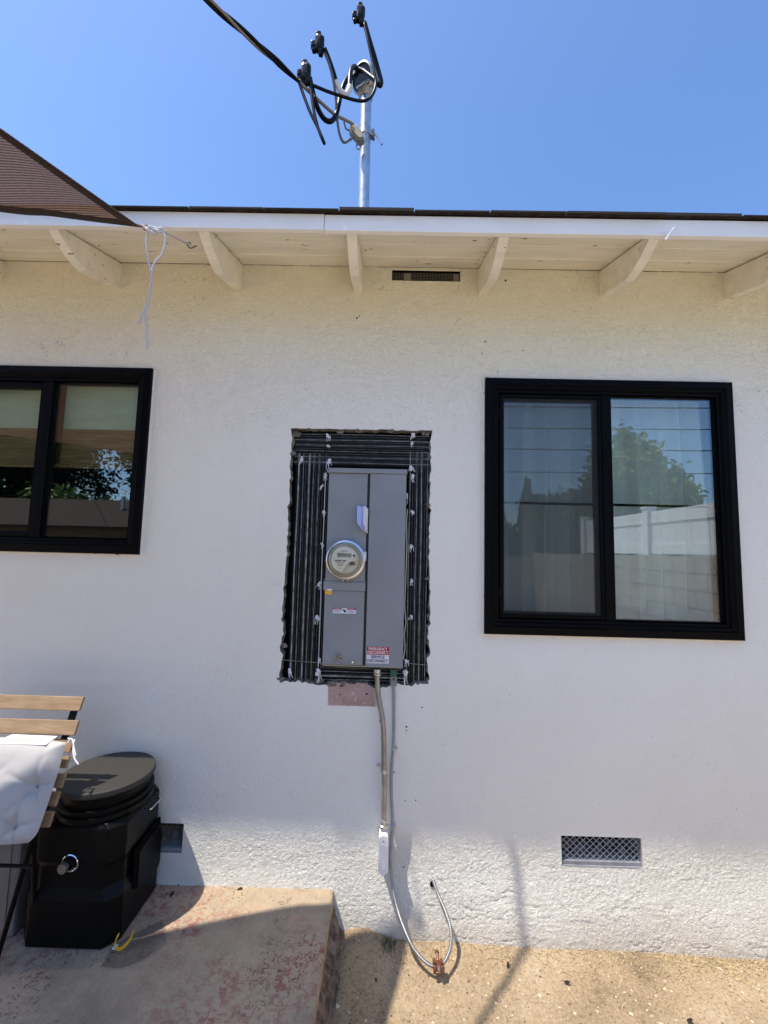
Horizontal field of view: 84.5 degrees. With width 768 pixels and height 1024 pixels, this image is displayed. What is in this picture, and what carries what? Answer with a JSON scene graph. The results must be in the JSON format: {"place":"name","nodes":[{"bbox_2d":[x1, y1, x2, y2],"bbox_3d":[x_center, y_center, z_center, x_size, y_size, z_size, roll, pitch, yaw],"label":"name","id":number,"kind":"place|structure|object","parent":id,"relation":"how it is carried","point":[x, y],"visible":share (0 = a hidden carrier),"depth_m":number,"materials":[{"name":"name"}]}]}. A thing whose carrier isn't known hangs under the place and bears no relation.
{"place":"outdoors","nodes":[
{"label":"outdoors","id":0,"kind":"place"},
{"bbox_2d":[0,0,767,215],"label":"sky","id":1,"kind":"structure","parent":0,"point":[528,105],"materials":[{"name":"blue"}]},
{"bbox_2d":[332,927,767,1023],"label":"ground","id":2,"kind":"structure","parent":0,"point":[554,988],"depth_m":1.65,"materials":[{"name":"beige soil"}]},
{"bbox_2d":[0,884,341,1023],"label":"patio slab","id":3,"kind":"structure","parent":2,"relation":"on","point":[214,955],"depth_m":1.50,"materials":[{"name":"concrete"}]},
{"bbox_2d":[0,788,55,936],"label":"chair","id":4,"kind":"object","parent":3,"relation":"on","point":[12,853],"visible":0.18,"depth_m":1.61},
{"bbox_2d":[0,694,84,956],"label":"folding chair","id":5,"kind":"object","parent":3,"relation":"on","point":[68,727],"visible":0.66,"depth_m":1.64,"materials":[{"name":"brown wood"}]},
{"bbox_2d":[0,734,78,844],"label":"seat cushion","id":6,"kind":"object","parent":5,"relation":"on","point":[29,766],"visible":1,"depth_m":1.52,"materials":[{"name":"grey fabric"}]},
{"bbox_2d":[24,751,161,948],"bbox_3d":[-1.155,1.343,1.731,0.393,0.538,0.363,1,-5,1],"label":"fire pit box","id":7,"kind":"object","parent":3,"relation":"on","point":[98,848],"visible":0.92,"depth_m":1.59,"materials":[{"name":"black plastic"}]},
{"bbox_2d":[112,929,133,950],"bbox_3d":[-0.915,1.585,1.558,0.218,0.037,0.137,6,-7,-40],"label":"strap","id":8,"kind":"object","parent":3,"relation":"on","point":[116,947],"visible":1,"depth_m":1.55,"materials":[{"name":"yellow"}]},
{"bbox_2d":[0,205,767,959],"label":"house","id":9,"kind":"structure","parent":2,"relation":"on","point":[594,781],"depth_m":1.97,"materials":[{"name":"paint"}]},
{"bbox_2d":[0,386,137,468],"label":"window blind","id":10,"kind":"object","parent":9,"relation":"attached to","point":[96,425],"depth_m":2.14,"materials":[{"name":"beige fabric"}]},
{"bbox_2d":[0,365,155,555],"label":"window","id":11,"kind":"structure","parent":9,"relation":"in","point":[50,380],"depth_m":2.05,"materials":[{"name":"black plastic"}]},
{"bbox_2d":[288,453,328,680],"bbox_3d":[-0.361,0.252,2.012,0.155,1.077,0.009,1,-5,1],"label":"metal lath","id":12,"kind":"object","parent":9,"relation":"attached to","point":[305,571],"visible":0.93,"depth_m":2.01,"materials":[{"name":"metal"}]},
{"bbox_2d":[287,660,423,664],"bbox_3d":[-0.138,0.698,1.960,0.685,0.013,0.002,1,-5,1],"label":"tie rod","id":13,"kind":"object","parent":9,"relation":"attached to","point":[319,662],"visible":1,"depth_m":1.96,"materials":[{"name":"black metal"}]},
{"bbox_2d":[294,434,428,467],"bbox_3d":[-0.108,-0.298,2.052,0.655,0.155,0.007,1,-5,1],"label":"metal lath","id":14,"kind":"object","parent":9,"relation":"attached to","point":[348,457],"visible":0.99,"depth_m":2.05,"materials":[{"name":"metal"}]},
{"bbox_2d":[326,458,331,472],"bbox_3d":[-0.265,-0.222,2.034,0.023,0.072,0.018,4,-6,-30],"label":"tie wire knot","id":15,"kind":"object","parent":14,"relation":"attached to","point":[328,461],"visible":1,"depth_m":2.03,"materials":[{"name":"white"}]},
{"bbox_2d":[320,664,406,682],"bbox_3d":[-0.097,0.749,1.961,0.402,0.083,0.009,1,-5,1],"label":"metal lath","id":16,"kind":"object","parent":9,"relation":"attached to","point":[353,676],"visible":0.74,"depth_m":1.96,"materials":[{"name":"metal"}]},
{"bbox_2d":[315,668,321,680],"bbox_3d":[-0.302,0.752,1.949,0.029,0.066,0.022,4,-6,-26],"label":"tie wire knot","id":17,"kind":"object","parent":16,"relation":"attached to","point":[318,673],"visible":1,"depth_m":1.95,"materials":[{"name":"white"}]},
{"bbox_2d":[403,670,407,685],"bbox_3d":[0.098,0.769,1.941,0.027,0.089,0.021,1,-5,1],"label":"tie wire knot","id":18,"kind":"object","parent":16,"relation":"attached to","point":[405,672],"visible":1,"depth_m":1.94,"materials":[{"name":"white"}]},
{"bbox_2d":[322,468,407,667],"bbox_3d":[-0.085,0.255,1.984,0.380,0.916,0.078,1,-5,1],"label":"meter panel","id":19,"kind":"object","parent":9,"relation":"attached to","point":[364,616],"visible":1,"depth_m":1.95,"materials":[{"name":"grey paint"}]},
{"bbox_2d":[325,589,331,594],"bbox_3d":[-0.254,0.366,1.940,0.033,0.028,0.006,1,-5,1],"label":"seal tag","id":20,"kind":"object","parent":19,"relation":"hanging from","point":[328,591],"visible":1,"depth_m":1.94,"materials":[{"name":"yellow plastic"}]},
{"bbox_2d":[326,540,366,580],"bbox_3d":[-0.173,0.222,1.910,0.184,0.189,0.100,1,-5,1],"label":"electric meter","id":21,"kind":"object","parent":19,"relation":"attached to","point":[345,559],"visible":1,"depth_m":1.91,"materials":[{"name":"glass"}]},
{"bbox_2d":[357,505,367,533],"bbox_3d":[-0.101,0.033,1.946,0.052,0.132,0.037,1,-5,1],"label":"paper slip","id":22,"kind":"object","parent":19,"relation":"attached to","point":[362,517],"visible":1,"depth_m":1.95,"materials":[{"name":"white paper"}]},
{"bbox_2d":[365,474,406,667],"bbox_3d":[0.011,0.263,1.960,0.170,0.885,0.023,1,-5,1],"label":"breaker door","id":23,"kind":"structure","parent":19,"relation":"in","point":[387,508],"depth_m":1.95,"materials":[{"name":"grey paint"}]},
{"bbox_2d":[403,509,407,659],"bbox_3d":[0.102,0.334,1.979,0.014,0.696,0.004,1,-5,1],"label":"caulk drip","id":24,"kind":"object","parent":19,"relation":"attached to","point":[405,583],"visible":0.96,"depth_m":1.98,"materials":[{"name":"beige"}]},
{"bbox_2d":[349,60,382,266],"bbox_3d":[-0.098,-1.777,2.218,0.179,1.201,0.165,1,-5,1],"label":"service mast","id":25,"kind":"object","parent":9,"relation":"attached to","point":[364,134],"visible":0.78,"depth_m":2.21,"materials":[{"name":"metal"}]},
{"bbox_2d":[203,0,354,143],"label":"service drop","id":26,"kind":"object","parent":25,"relation":"attached to","point":[218,10],"visible":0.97,"depth_m":1.80,"materials":[{"name":"black"}]},
{"bbox_2d":[297,59,357,144],"bbox_3d":[-0.240,-1.956,2.015,0.123,0.686,0.375,-2,-6,36],"label":"service conductor","id":27,"kind":"object","parent":26,"relation":"attached to","point":[304,72],"visible":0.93,"depth_m":1.89,"materials":[{"name":"black"}]},
{"bbox_2d":[311,30,359,95],"bbox_3d":[-0.220,-2.165,2.069,0.301,0.297,0.079,6,-7,-44],"label":"service conductor","id":28,"kind":"object","parent":26,"relation":"attached to","point":[318,47],"visible":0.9,"depth_m":2.01,"materials":[{"name":"black"}]},
{"bbox_2d":[299,2,382,102],"bbox_3d":[-0.188,-2.213,2.006,0.181,0.612,0.383,-3,-7,40],"label":"service conductor","id":29,"kind":"object","parent":26,"relation":"attached to","point":[358,15],"visible":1,"depth_m":2.07,"materials":[{"name":"black"}]},
{"bbox_2d":[373,668,388,874],"bbox_3d":[-0.016,1.132,1.874,0.085,0.842,0.078,1,-5,1],"label":"conduit","id":30,"kind":"object","parent":9,"relation":"attached to","point":[383,843],"visible":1,"depth_m":1.85,"materials":[{"name":"metal"}]},
{"bbox_2d":[390,669,396,685],"bbox_3d":[0.043,0.759,1.933,0.030,0.074,0.012,1,-5,1],"label":"ground bar","id":31,"kind":"object","parent":9,"relation":"attached to","point":[393,677],"visible":1,"depth_m":1.93,"materials":[{"name":"metal"}]},
{"bbox_2d":[405,453,427,681],"bbox_3d":[0.155,0.249,2.008,0.096,1.087,0.008,1,-5,1],"label":"metal lath","id":32,"kind":"object","parent":9,"relation":"attached to","point":[415,559],"visible":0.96,"depth_m":2.01,"materials":[{"name":"metal"}]},
{"bbox_2d":[389,686,452,967],"bbox_3d":[0.172,1.289,1.839,0.290,1.044,0.184,-3,-7,41],"label":"ground cable","id":33,"kind":"object","parent":9,"relation":"attached to","point":[414,949],"visible":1,"depth_m":1.83,"materials":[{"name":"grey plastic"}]},
{"bbox_2d":[433,949,443,974],"bbox_3d":[0.213,1.784,1.676,0.040,0.042,0.069,1,-5,1],"label":"bronze clamp","id":34,"kind":"object","parent":33,"relation":"attached to","point":[438,966],"visible":0.99,"depth_m":1.66,"materials":[{"name":"orange metal"}]},
{"bbox_2d":[504,400,714,620],"bbox_3d":[1.069,-0.010,2.129,1.285,1.397,0.088,1,-5,1],"label":"window glass","id":35,"kind":"object","parent":9,"relation":"hanging from","point":[663,564],"visible":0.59,"depth_m":2.14,"materials":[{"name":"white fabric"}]},
{"bbox_2d":[482,377,744,641],"bbox_3d":[1.069,-0.028,2.024,1.197,1.228,0.087,1,-5,1],"label":"window","id":36,"kind":"structure","parent":9,"relation":"in","point":[729,625],"depth_m":2.00,"materials":[{"name":"black plastic"}]},
{"bbox_2d":[662,227,674,239],"bbox_3d":[1.121,-1.096,1.666,0.050,0.053,0.010,1,-5,1],"label":"white hook","id":37,"kind":"object","parent":9,"relation":"attached to","point":[669,234],"visible":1,"depth_m":1.67,"materials":[{"name":"white plastic"}]},
{"bbox_2d":[377,935,400,952],"bbox_3d":[0.024,1.815,1.776,0.092,0.033,0.084,5,-6,-35],"label":"green weed","id":38,"kind":"object","parent":2,"relation":"on","point":[384,944],"visible":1,"depth_m":1.78,"materials":[{"name":"green plant"}]},
{"bbox_2d":[336,942,763,1023],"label":"wood shavings","id":39,"kind":"object","parent":2,"relation":"on","point":[540,995],"visible":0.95,"depth_m":1.62},
{"bbox_2d":[336,930,767,1023],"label":"dark grit","id":40,"kind":"object","parent":2,"relation":"on","point":[536,988],"visible":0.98,"depth_m":1.65,"materials":[{"name":"brown gravel"}]},
{"bbox_2d":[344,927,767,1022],"bbox_3d":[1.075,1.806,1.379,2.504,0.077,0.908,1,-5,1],"label":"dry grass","id":41,"kind":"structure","parent":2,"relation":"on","point":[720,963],"depth_m":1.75,"materials":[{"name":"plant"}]},
{"bbox_3d":[-0.281,-0.169,2.031,0.021,0.038,0.016,1,-5,1],"label":"tie wire knot","id":42,"kind":"object","parent":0,"visible":0},
{"bbox_2d":[318,478,325,663],"bbox_3d":[-0.292,0.261,1.993,0.006,0.909,0.003,1,-5,1],"label":"corner wire","id":43,"kind":"object","parent":42,"relation":"attached to","point":[321,572],"visible":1,"depth_m":1.99,"materials":[{"name":"white"}]},
{"bbox_3d":[-0.792,-1.089,1.736,0.035,0.031,0.031,1,-5,1],"label":"hook","id":44,"kind":"object","parent":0,"visible":0},
{"bbox_2d":[135,224,187,349],"bbox_3d":[-0.852,-0.854,1.624,0.172,0.503,0.075,5,-6,-38],"label":"tie rope","id":45,"kind":"object","parent":44,"relation":"hanging from","point":[155,230],"visible":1,"depth_m":1.60,"materials":[{"name":"grey fabric"}]},
{"bbox_2d":[0,128,147,230],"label":"shade sail","id":46,"kind":"object","parent":45,"relation":"attached to","point":[32,182],"visible":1,"depth_m":1.45,"materials":[{"name":"brown fabric"}]}
]}

